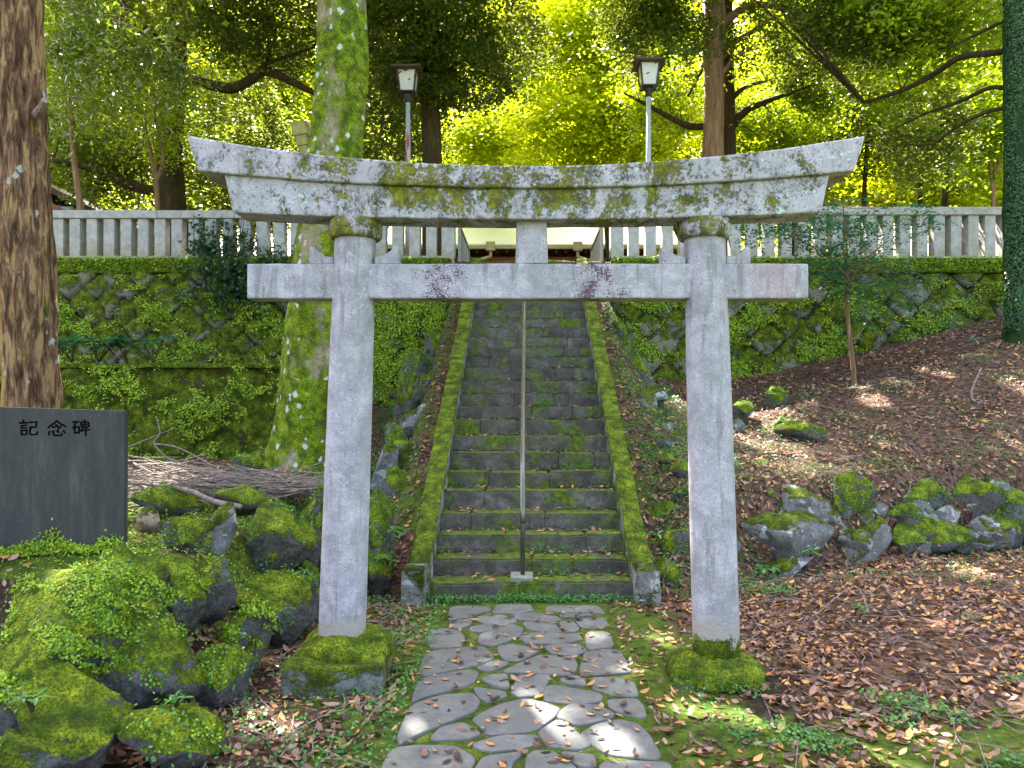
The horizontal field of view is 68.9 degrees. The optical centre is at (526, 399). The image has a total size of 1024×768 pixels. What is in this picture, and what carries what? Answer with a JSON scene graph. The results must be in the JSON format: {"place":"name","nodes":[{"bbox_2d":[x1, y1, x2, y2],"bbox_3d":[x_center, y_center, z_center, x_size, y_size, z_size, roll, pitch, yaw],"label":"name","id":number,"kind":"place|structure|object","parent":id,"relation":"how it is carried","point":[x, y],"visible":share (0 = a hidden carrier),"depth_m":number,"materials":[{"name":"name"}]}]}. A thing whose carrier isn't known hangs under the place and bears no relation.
{"place":"outdoors","nodes":[
{"label":"outdoors","id":0,"kind":"place"},
{"bbox_2d":[0,260,1023,767],"bbox_3d":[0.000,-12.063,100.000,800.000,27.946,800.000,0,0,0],"label":"ground","id":1,"kind":"structure","parent":0,"point":[756,704],"depth_m":5.66,"materials":[{"name":"soil"}]},
{"bbox_2d":[0,657,55,739],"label":"rock","id":2,"kind":"object","parent":1,"relation":"on","point":[30,667],"visible":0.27,"depth_m":3.21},
{"bbox_2d":[0,728,73,767],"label":"rock","id":3,"kind":"object","parent":1,"relation":"on","point":[18,749],"visible":0.82,"depth_m":2.94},
{"bbox_2d":[6,687,53,712],"bbox_3d":[-2.008,1.218,3.004,0.131,0.076,0.160,0,0,40],"label":"seedling","id":4,"kind":"object","parent":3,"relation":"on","point":[28,700],"visible":1,"depth_m":3.00,"materials":[{"name":"green plant"}]},
{"bbox_2d":[0,518,123,558],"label":"foot growth","id":5,"kind":"object","parent":1,"relation":"on","point":[32,549],"visible":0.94,"depth_m":4.57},
{"bbox_2d":[0,407,127,558],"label":"stone monument","id":6,"kind":"object","parent":1,"relation":"on","point":[66,470],"visible":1,"depth_m":4.61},
{"bbox_2d":[0,562,128,684],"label":"rock","id":7,"kind":"object","parent":1,"relation":"on","point":[40,605],"visible":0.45,"depth_m":3.50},
{"bbox_2d":[10,662,134,767],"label":"rock","id":8,"kind":"object","parent":1,"relation":"on","point":[91,709],"visible":0.82,"depth_m":3.14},
{"bbox_2d":[51,184,137,255],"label":"outbuilding","id":9,"kind":"structure","parent":1,"relation":"on","point":[55,190],"depth_m":17.66,"materials":[{"name":"paint"}]},
{"bbox_2d":[44,1,154,188],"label":"tree","id":10,"kind":"object","parent":1,"relation":"on","point":[47,31],"visible":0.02,"depth_m":22.31,"materials":[{"name":"green plant"}]},
{"bbox_2d":[0,0,229,408],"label":"tree","id":11,"kind":"object","parent":1,"relation":"on","point":[29,360],"visible":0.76,"depth_m":7.02,"materials":[{"name":"brown plant"}]},
{"bbox_2d":[48,0,187,205],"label":"tree","id":12,"kind":"object","parent":1,"relation":"on","point":[60,184],"depth_m":25.55,"materials":[{"name":"green plant"}]},
{"bbox_2d":[105,544,169,605],"bbox_3d":[-2.136,1.037,4.031,0.419,0.508,0.414,0,0,0],"label":"rock","id":13,"kind":"object","parent":1,"relation":"on","point":[155,565],"visible":0.37,"depth_m":4.02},
{"bbox_2d":[0,363,280,460],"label":"retaining wall","id":14,"kind":"structure","parent":1,"relation":"on","point":[256,424],"depth_m":10.78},
{"bbox_2d":[57,334,89,362],"bbox_3d":[-6.769,-0.758,11.034,0.816,0.426,0.629,0,0,0],"label":"shrub","id":15,"kind":"object","parent":14,"relation":"on","point":[60,341],"visible":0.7,"depth_m":10.98,"materials":[{"name":"green plant"}]},
{"bbox_2d":[66,333,133,362],"bbox_3d":[-6.286,-0.758,11.006,0.859,0.427,0.717,0,0,0],"label":"shrub","id":16,"kind":"object","parent":14,"relation":"on","point":[101,347],"visible":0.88,"depth_m":10.95,"materials":[{"name":"green plant"}]},
{"bbox_2d":[44,0,244,209],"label":"tree","id":17,"kind":"object","parent":1,"relation":"on","point":[91,36],"visible":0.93,"depth_m":11.96,"materials":[{"name":"green plant"}]},
{"bbox_2d":[136,504,160,534],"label":"rock","id":18,"kind":"object","parent":1,"relation":"on","point":[147,520],"visible":0.88,"depth_m":5.28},
{"bbox_2d":[104,599,207,709],"bbox_3d":[-1.880,1.295,3.713,0.520,0.559,0.480,0,0,24],"label":"rock","id":19,"kind":"object","parent":1,"relation":"on","point":[166,655],"visible":0.57,"depth_m":3.59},
{"bbox_2d":[0,502,319,757],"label":"creeping plants","id":20,"kind":"object","parent":1,"relation":"on","point":[100,574],"visible":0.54,"depth_m":3.59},
{"bbox_2d":[82,65,244,210],"bbox_3d":[-6.751,-4.361,13.850,3.074,4.189,2.666,0,0,0],"label":"slender tree","id":21,"kind":"object","parent":1,"relation":"on","point":[156,175],"visible":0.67,"depth_m":13.80,"materials":[{"name":"green plant"}]},
{"bbox_2d":[130,486,204,516],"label":"rock","id":22,"kind":"object","parent":1,"relation":"on","point":[172,499],"visible":0.68,"depth_m":5.73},
{"bbox_2d":[115,703,225,767],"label":"rock","id":23,"kind":"object","parent":1,"relation":"on","point":[203,749],"visible":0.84,"depth_m":3.17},
{"bbox_2d":[44,0,316,255],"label":"tree","id":24,"kind":"object","parent":1,"relation":"on","point":[235,40],"visible":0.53,"depth_m":15.28,"materials":[{"name":"green plant"}]},
{"bbox_2d":[157,516,213,553],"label":"rock","id":25,"kind":"object","parent":1,"relation":"on","point":[201,529],"visible":0.85,"depth_m":4.82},
{"bbox_2d":[165,556,206,635],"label":"rock","id":26,"kind":"object","parent":1,"relation":"on","point":[191,612],"visible":0.56,"depth_m":4.08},
{"bbox_2d":[117,0,291,243],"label":"tree","id":27,"kind":"object","parent":1,"relation":"on","point":[161,5],"visible":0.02,"depth_m":29.07,"materials":[{"name":"green plant"}]},
{"bbox_2d":[199,554,237,626],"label":"rock","id":28,"kind":"object","parent":1,"relation":"on","point":[217,576],"visible":0.66,"depth_m":4.35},
{"bbox_2d":[209,501,237,556],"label":"rock","id":29,"kind":"object","parent":1,"relation":"on","point":[225,526],"visible":0.74,"depth_m":4.99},
{"bbox_2d":[195,642,259,710],"bbox_3d":[-1.647,1.514,3.997,0.356,0.429,0.412,0,0,0],"label":"rock","id":30,"kind":"object","parent":1,"relation":"on","point":[211,697],"visible":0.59,"depth_m":3.90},
{"bbox_2d":[145,0,315,251],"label":"tree","id":31,"kind":"object","parent":1,"relation":"on","point":[285,103],"visible":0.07,"depth_m":25.65,"materials":[{"name":"green plant"}]},
{"bbox_2d":[230,450,264,472],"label":"rock","id":32,"kind":"object","parent":1,"relation":"on","point":[249,459],"visible":0.7,"depth_m":8.90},
{"bbox_2d":[128,429,373,508],"bbox_3d":[-2.673,0.621,6.346,2.778,0.773,1.686,0,0,0],"label":"brushwood","id":33,"kind":"object","parent":1,"relation":"on","point":[210,482],"visible":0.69,"depth_m":6.17,"materials":[{"name":"brown wood"}]},
{"bbox_2d":[226,598,277,673],"bbox_3d":[-1.642,1.407,4.347,0.260,0.516,0.365,0,0,41],"label":"rock","id":34,"kind":"object","parent":1,"relation":"on","point":[251,624],"visible":0.39,"depth_m":4.28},
{"bbox_2d":[214,485,292,515],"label":"rock","id":35,"kind":"object","parent":1,"relation":"on","point":[254,502],"visible":0.47,"depth_m":5.76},
{"bbox_2d":[57,258,451,405],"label":"retaining wall","id":36,"kind":"structure","parent":1,"relation":"on","point":[99,291],"depth_m":12.48,"materials":[{"name":"stone"}]},
{"bbox_2d":[164,211,293,320],"bbox_3d":[-4.503,-2.210,12.505,3.206,2.086,1.206,0,0,0],"label":"climbing vine","id":37,"kind":"object","parent":36,"relation":"attached to","point":[204,250],"visible":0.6,"depth_m":12.44,"materials":[{"name":"green plant"}]},
{"bbox_2d":[53,210,455,263],"bbox_3d":[-7.622,-2.805,12.945,12.755,1.010,0.330,0,0,0],"label":"stone fence","id":38,"kind":"object","parent":36,"relation":"on","point":[78,233],"visible":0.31,"depth_m":12.84,"materials":[{"name":"stone"}]},
{"bbox_2d":[0,255,1003,459],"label":"wall creeper","id":39,"kind":"object","parent":36,"relation":"attached to","point":[382,343],"depth_m":12.37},
{"bbox_2d":[233,569,319,645],"bbox_3d":[-1.629,1.396,4.957,0.373,0.538,0.681,0,0,21],"label":"rock","id":40,"kind":"object","parent":1,"relation":"on","point":[301,596],"visible":0.66,"depth_m":4.87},
{"bbox_2d":[243,505,318,573],"bbox_3d":[-1.899,1.062,5.454,0.700,0.599,0.469,0,0,0],"label":"rock","id":41,"kind":"object","parent":1,"relation":"on","point":[284,547],"visible":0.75,"depth_m":5.33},
{"bbox_2d":[291,120,309,152],"bbox_3d":[-3.869,-3.566,13.400,0.668,2.822,0.260,0,0,0],"label":"stone post","id":42,"kind":"object","parent":1,"relation":"on","point":[300,131],"visible":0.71,"depth_m":13.30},
{"bbox_2d":[289,560,319,586],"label":"rock","id":43,"kind":"object","parent":1,"relation":"on","point":[305,565],"visible":0.07,"depth_m":5.53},
{"bbox_2d":[298,483,323,565],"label":"rock","id":44,"kind":"object","parent":1,"relation":"on","point":[316,516],"visible":0.3,"depth_m":5.99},
{"bbox_2d":[259,0,368,474],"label":"tree","id":45,"kind":"object","parent":1,"relation":"on","point":[337,125],"visible":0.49,"depth_m":9.00,"materials":[{"name":"green plant"}]},
{"bbox_2d":[367,548,393,598],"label":"rock","id":46,"kind":"object","parent":1,"relation":"on","point":[378,584],"visible":0.68,"depth_m":6.11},
{"bbox_2d":[367,489,394,585],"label":"rock","id":47,"kind":"object","parent":1,"relation":"on","point":[381,514],"visible":0.37,"depth_m":6.27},
{"bbox_2d":[370,443,398,498],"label":"rock","id":48,"kind":"object","parent":1,"relation":"on","point":[388,458],"visible":0.65,"depth_m":7.97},
{"bbox_2d":[290,0,489,163],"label":"tree","id":49,"kind":"object","parent":1,"relation":"on","point":[374,118],"visible":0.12,"depth_m":17.65,"materials":[{"name":"green plant"}]},
{"bbox_2d":[386,466,407,497],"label":"rock","id":50,"kind":"object","parent":1,"relation":"on","point":[396,475],"visible":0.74,"depth_m":7.60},
{"bbox_2d":[385,421,408,443],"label":"rock","id":51,"kind":"object","parent":1,"relation":"on","point":[393,427],"visible":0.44,"depth_m":8.73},
{"bbox_2d":[388,438,413,468],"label":"rock","id":52,"kind":"object","parent":1,"relation":"on","point":[403,444],"visible":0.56,"depth_m":8.13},
{"bbox_2d":[390,64,424,255],"bbox_3d":[-2.214,-4.258,13.900,0.570,3.916,0.570,0,0,0],"label":"lamp post","id":53,"kind":"object","parent":1,"relation":"on","point":[408,90],"visible":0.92,"depth_m":13.83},
{"bbox_2d":[393,349,430,441],"bbox_3d":[-1.626,0.101,10.451,0.455,1.616,0.460,0,0,40],"label":"rock","id":54,"kind":"object","parent":1,"relation":"on","point":[402,396],"visible":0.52,"depth_m":10.31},
{"bbox_2d":[400,402,425,439],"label":"rock","id":55,"kind":"object","parent":1,"relation":"on","point":[409,419],"visible":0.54,"depth_m":8.98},
{"bbox_2d":[303,88,534,165],"bbox_3d":[-3.205,-6.837,22.568,7.628,6.119,3.668,0,0,-13],"label":"tree","id":56,"kind":"object","parent":1,"relation":"on","point":[467,142],"visible":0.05,"depth_m":22.51,"materials":[{"name":"green plant"}]},
{"bbox_2d":[412,375,432,405],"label":"rock","id":57,"kind":"object","parent":1,"relation":"on","point":[421,385],"visible":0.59,"depth_m":9.66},
{"bbox_2d":[424,329,441,363],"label":"rock","id":58,"kind":"object","parent":1,"relation":"on","point":[429,348],"visible":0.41,"depth_m":10.87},
{"bbox_2d":[292,0,587,255],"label":"tree","id":59,"kind":"object","parent":1,"relation":"on","point":[441,48],"visible":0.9,"depth_m":14.42,"materials":[{"name":"green plant"}]},
{"bbox_2d":[458,228,469,261],"bbox_3d":[-1.170,-2.675,13.973,0.050,0.750,2.055,0,0,0],"label":"balustrade","id":60,"kind":"object","parent":1,"relation":"on","point":[463,250],"visible":0.6,"depth_m":13.57,"materials":[{"name":"stone"}]},
{"bbox_2d":[0,302,1023,767],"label":"weeds","id":61,"kind":"object","parent":1,"relation":"on","point":[568,598],"visible":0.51,"depth_m":5.28,"materials":[{"name":"green plant"}]},
{"bbox_2d":[0,302,1023,767],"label":"fallen leaves","id":62,"kind":"object","parent":1,"relation":"on","point":[810,658],"depth_m":5.11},
{"bbox_2d":[187,136,863,697],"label":"torii gate","id":63,"kind":"structure","parent":1,"relation":"on","point":[357,204],"depth_m":4.23,"materials":[{"name":"stone"}]},
{"bbox_2d":[401,258,660,606],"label":"stone staircase","id":64,"kind":"structure","parent":1,"relation":"on","point":[421,577],"depth_m":7.39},
{"bbox_2d":[510,302,532,583],"bbox_3d":[-0.043,-0.771,9.331,0.185,4.582,6.760,0,0,0],"label":"handrail","id":65,"kind":"object","parent":64,"relation":"on","point":[520,576],"visible":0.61,"depth_m":6.21,"materials":[{"name":"metal"}]},
{"bbox_2d":[388,226,676,261],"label":"shrine hall","id":66,"kind":"structure","parent":1,"relation":"on","point":[499,244],"depth_m":21.91,"materials":[{"name":"metal"}]},
{"bbox_2d":[441,0,704,261],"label":"tree","id":67,"kind":"object","parent":1,"relation":"on","point":[587,139],"visible":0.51,"depth_m":20.08,"materials":[{"name":"green plant"}]},
{"bbox_2d":[132,326,1023,767],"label":"scattered twigs","id":68,"kind":"object","parent":1,"relation":"on","point":[960,740],"visible":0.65,"depth_m":4.91,"materials":[{"name":"brown wood"}]},
{"bbox_2d":[504,0,679,165],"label":"tree","id":69,"kind":"object","parent":1,"relation":"on","point":[531,86],"visible":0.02,"depth_m":28.78,"materials":[{"name":"green plant"}]},
{"bbox_2d":[590,228,602,261],"bbox_3d":[1.300,-2.675,13.973,0.050,0.750,2.055,0,0,0],"label":"balustrade","id":70,"kind":"object","parent":1,"relation":"on","point":[596,251],"visible":0.61,"depth_m":13.62,"materials":[{"name":"stone"}]},
{"bbox_2d":[610,321,633,358],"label":"rock","id":71,"kind":"object","parent":1,"relation":"on","point":[625,333],"visible":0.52,"depth_m":10.93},
{"bbox_2d":[629,356,654,385],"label":"rock","id":72,"kind":"object","parent":1,"relation":"on","point":[642,370],"visible":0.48,"depth_m":10.22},
{"bbox_2d":[637,391,656,408],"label":"rock","id":73,"kind":"object","parent":1,"relation":"on","point":[648,400],"visible":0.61,"depth_m":9.16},
{"bbox_2d":[631,57,665,161],"bbox_3d":[2.264,-4.322,13.900,0.570,4.045,0.570,0,0,0],"label":"lamp post","id":74,"kind":"object","parent":1,"relation":"on","point":[642,66],"visible":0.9,"depth_m":13.81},
{"bbox_2d":[652,501,674,518],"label":"rock","id":75,"kind":"object","parent":1,"relation":"on","point":[662,507],"visible":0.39,"depth_m":7.11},
{"bbox_2d":[654,557,682,585],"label":"rock","id":76,"kind":"object","parent":1,"relation":"on","point":[672,574],"visible":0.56,"depth_m":6.33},
{"bbox_2d":[662,528,689,554],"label":"rock","id":77,"kind":"object","parent":1,"relation":"on","point":[682,534],"visible":0.56,"depth_m":6.62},
{"bbox_2d":[670,458,687,477],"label":"rock","id":78,"kind":"object","parent":1,"relation":"on","point":[680,467],"visible":0.48,"depth_m":7.48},
{"bbox_2d":[629,56,760,255],"bbox_3d":[6.612,-9.083,32.592,8.397,16.244,8.978,0,0,-45],"label":"tree","id":79,"kind":"object","parent":1,"relation":"on","point":[701,91],"visible":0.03,"depth_m":31.63,"materials":[{"name":"green plant"}]},
{"bbox_2d":[593,0,874,255],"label":"tree","id":80,"kind":"object","parent":1,"relation":"on","point":[733,118],"visible":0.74,"depth_m":15.94,"materials":[{"name":"green plant"}]},
{"bbox_2d":[568,0,908,255],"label":"tree","id":81,"kind":"object","parent":1,"relation":"on","point":[644,21],"visible":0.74,"depth_m":14.79,"materials":[{"name":"green plant"}]},
{"bbox_2d":[732,400,753,421],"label":"rock","id":82,"kind":"object","parent":1,"relation":"on","point":[742,410],"visible":0.77,"depth_m":9.55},
{"bbox_2d":[763,385,788,406],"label":"rock","id":83,"kind":"object","parent":1,"relation":"on","point":[776,397],"visible":1,"depth_m":10.39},
{"bbox_2d":[687,0,888,255],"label":"tree","id":84,"kind":"object","parent":1,"relation":"on","point":[833,194],"visible":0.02,"depth_m":28.81,"materials":[{"name":"green plant"}]},
{"bbox_2d":[742,510,834,558],"bbox_3d":[2.434,1.346,7.188,0.977,0.581,0.692,0,0,-34],"label":"rock","id":85,"kind":"object","parent":1,"relation":"on","point":[786,534],"visible":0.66,"depth_m":6.93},
{"bbox_2d":[763,554,814,576],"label":"rock","id":86,"kind":"object","parent":1,"relation":"on","point":[790,565],"visible":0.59,"depth_m":6.75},
{"bbox_2d":[774,420,825,441],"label":"rock","id":87,"kind":"object","parent":1,"relation":"on","point":[811,431],"visible":0.94,"depth_m":8.82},
{"bbox_2d":[610,258,1003,380],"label":"retaining wall","id":88,"kind":"structure","parent":1,"relation":"on","point":[774,339],"depth_m":12.46,"materials":[{"name":"stone"}]},
{"bbox_2d":[609,207,1002,261],"bbox_3d":[8.220,-2.835,12.945,13.560,1.070,0.330,0,0,0],"label":"stone fence","id":89,"kind":"object","parent":88,"relation":"on","point":[979,234],"visible":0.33,"depth_m":12.84,"materials":[{"name":"stone"}]},
{"bbox_2d":[781,483,838,522],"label":"rock","id":90,"kind":"object","parent":1,"relation":"on","point":[795,498],"visible":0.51,"depth_m":7.20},
{"bbox_2d":[832,470,878,519],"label":"rock","id":91,"kind":"object","parent":1,"relation":"on","point":[853,484],"visible":0.69,"depth_m":7.32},
{"bbox_2d":[838,528,874,553],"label":"rock","id":92,"kind":"object","parent":1,"relation":"on","point":[861,540],"visible":0.86,"depth_m":7.09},
{"bbox_2d":[788,56,932,206],"bbox_3d":[8.348,-5.995,19.072,4.007,5.752,3.741,0,0,0],"label":"slender tree","id":93,"kind":"object","parent":1,"relation":"on","point":[863,169],"visible":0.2,"depth_m":18.71,"materials":[{"name":"green plant"}]},
{"bbox_2d":[728,186,1007,385],"bbox_3d":[4.868,-1.613,10.861,4.868,3.154,3.289,0,0,-14],"label":"maple sapling","id":94,"kind":"object","parent":1,"relation":"on","point":[834,265],"visible":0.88,"depth_m":10.61,"materials":[{"name":"green plant"}]},
{"bbox_2d":[733,0,1002,234],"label":"tree","id":95,"kind":"object","parent":1,"relation":"on","point":[965,200],"visible":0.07,"depth_m":20.57,"materials":[{"name":"green plant"}]},
{"bbox_2d":[843,519,892,564],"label":"rock","id":96,"kind":"object","parent":1,"relation":"on","point":[880,532],"visible":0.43,"depth_m":7.16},
{"bbox_2d":[859,500,888,524],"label":"rock","id":97,"kind":"object","parent":1,"relation":"on","point":[867,517],"visible":0.43,"depth_m":7.38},
{"bbox_2d":[737,0,1023,343],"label":"tree","id":98,"kind":"object","parent":1,"relation":"on","point":[944,26],"visible":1,"depth_m":12.39,"materials":[{"name":"green plant"}]},
{"bbox_2d":[886,502,923,525],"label":"rock","id":99,"kind":"object","parent":1,"relation":"on","point":[909,519],"visible":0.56,"depth_m":7.40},
{"bbox_2d":[891,522,926,554],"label":"rock","id":100,"kind":"object","parent":1,"relation":"on","point":[900,529],"visible":0.92,"depth_m":7.26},
{"bbox_2d":[844,59,979,206],"bbox_3d":[9.626,-5.644,18.370,4.174,5.215,2.996,0,0,0],"label":"slender tree","id":101,"kind":"object","parent":1,"relation":"on","point":[920,195],"visible":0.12,"depth_m":18.45,"materials":[{"name":"green plant"}]},
{"bbox_2d":[831,1,1002,227],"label":"tree","id":102,"kind":"object","parent":1,"relation":"on","point":[983,64],"visible":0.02,"depth_m":23.96,"materials":[{"name":"green plant"}]},
{"bbox_2d":[902,497,939,520],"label":"rock","id":103,"kind":"object","parent":1,"relation":"on","point":[928,510],"visible":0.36,"depth_m":7.45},
{"bbox_2d":[848,8,1002,206],"bbox_3d":[9.473,-6.199,17.523,3.930,6.654,3.356,0,0,0],"label":"slender tree","id":104,"kind":"object","parent":1,"relation":"on","point":[945,200],"visible":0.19,"depth_m":17.44,"materials":[{"name":"green plant"}]},
{"bbox_2d":[913,516,937,537],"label":"rock","id":105,"kind":"object","parent":1,"relation":"on","point":[926,528],"visible":0.65,"depth_m":7.31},
{"bbox_2d":[903,478,951,509],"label":"rock","id":106,"kind":"object","parent":1,"relation":"on","point":[922,490],"visible":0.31,"depth_m":7.59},
{"bbox_2d":[929,518,964,552],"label":"rock","id":107,"kind":"object","parent":1,"relation":"on","point":[942,541],"visible":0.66,"depth_m":7.26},
{"bbox_2d":[934,504,960,523],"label":"rock","id":108,"kind":"object","parent":1,"relation":"on","point":[950,513],"visible":0.5,"depth_m":7.47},
{"bbox_2d":[895,48,1002,206],"bbox_3d":[10.104,-5.149,16.405,3.494,4.879,3.578,0,0,34],"label":"slender tree","id":109,"kind":"object","parent":1,"relation":"on","point":[997,128],"visible":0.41,"depth_m":16.20,"materials":[{"name":"green plant"}]},
{"bbox_2d":[951,524,973,554],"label":"rock","id":110,"kind":"object","parent":1,"relation":"on","point":[966,547],"visible":0.61,"depth_m":7.33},
{"bbox_2d":[953,475,1006,515],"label":"rock","id":111,"kind":"object","parent":1,"relation":"on","point":[976,501],"visible":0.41,"depth_m":7.64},
{"bbox_2d":[963,526,996,549],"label":"rock","id":112,"kind":"object","parent":1,"relation":"on","point":[980,544],"visible":0.41,"depth_m":7.44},
{"bbox_2d":[967,513,1016,549],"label":"rock","id":113,"kind":"object","parent":1,"relation":"on","point":[985,527],"visible":0.73,"depth_m":7.42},
{"bbox_2d":[996,491,1023,544],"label":"rock","id":114,"kind":"object","parent":1,"relation":"on","point":[1017,506],"visible":0.45,"depth_m":7.54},
{"bbox_2d":[999,517,1022,549],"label":"rock","id":115,"kind":"object","parent":1,"relation":"on","point":[1007,525],"visible":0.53,"depth_m":7.42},
{"bbox_2d":[382,604,671,767],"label":"stone path","id":116,"kind":"structure","parent":0,"point":[625,736],"depth_m":3.95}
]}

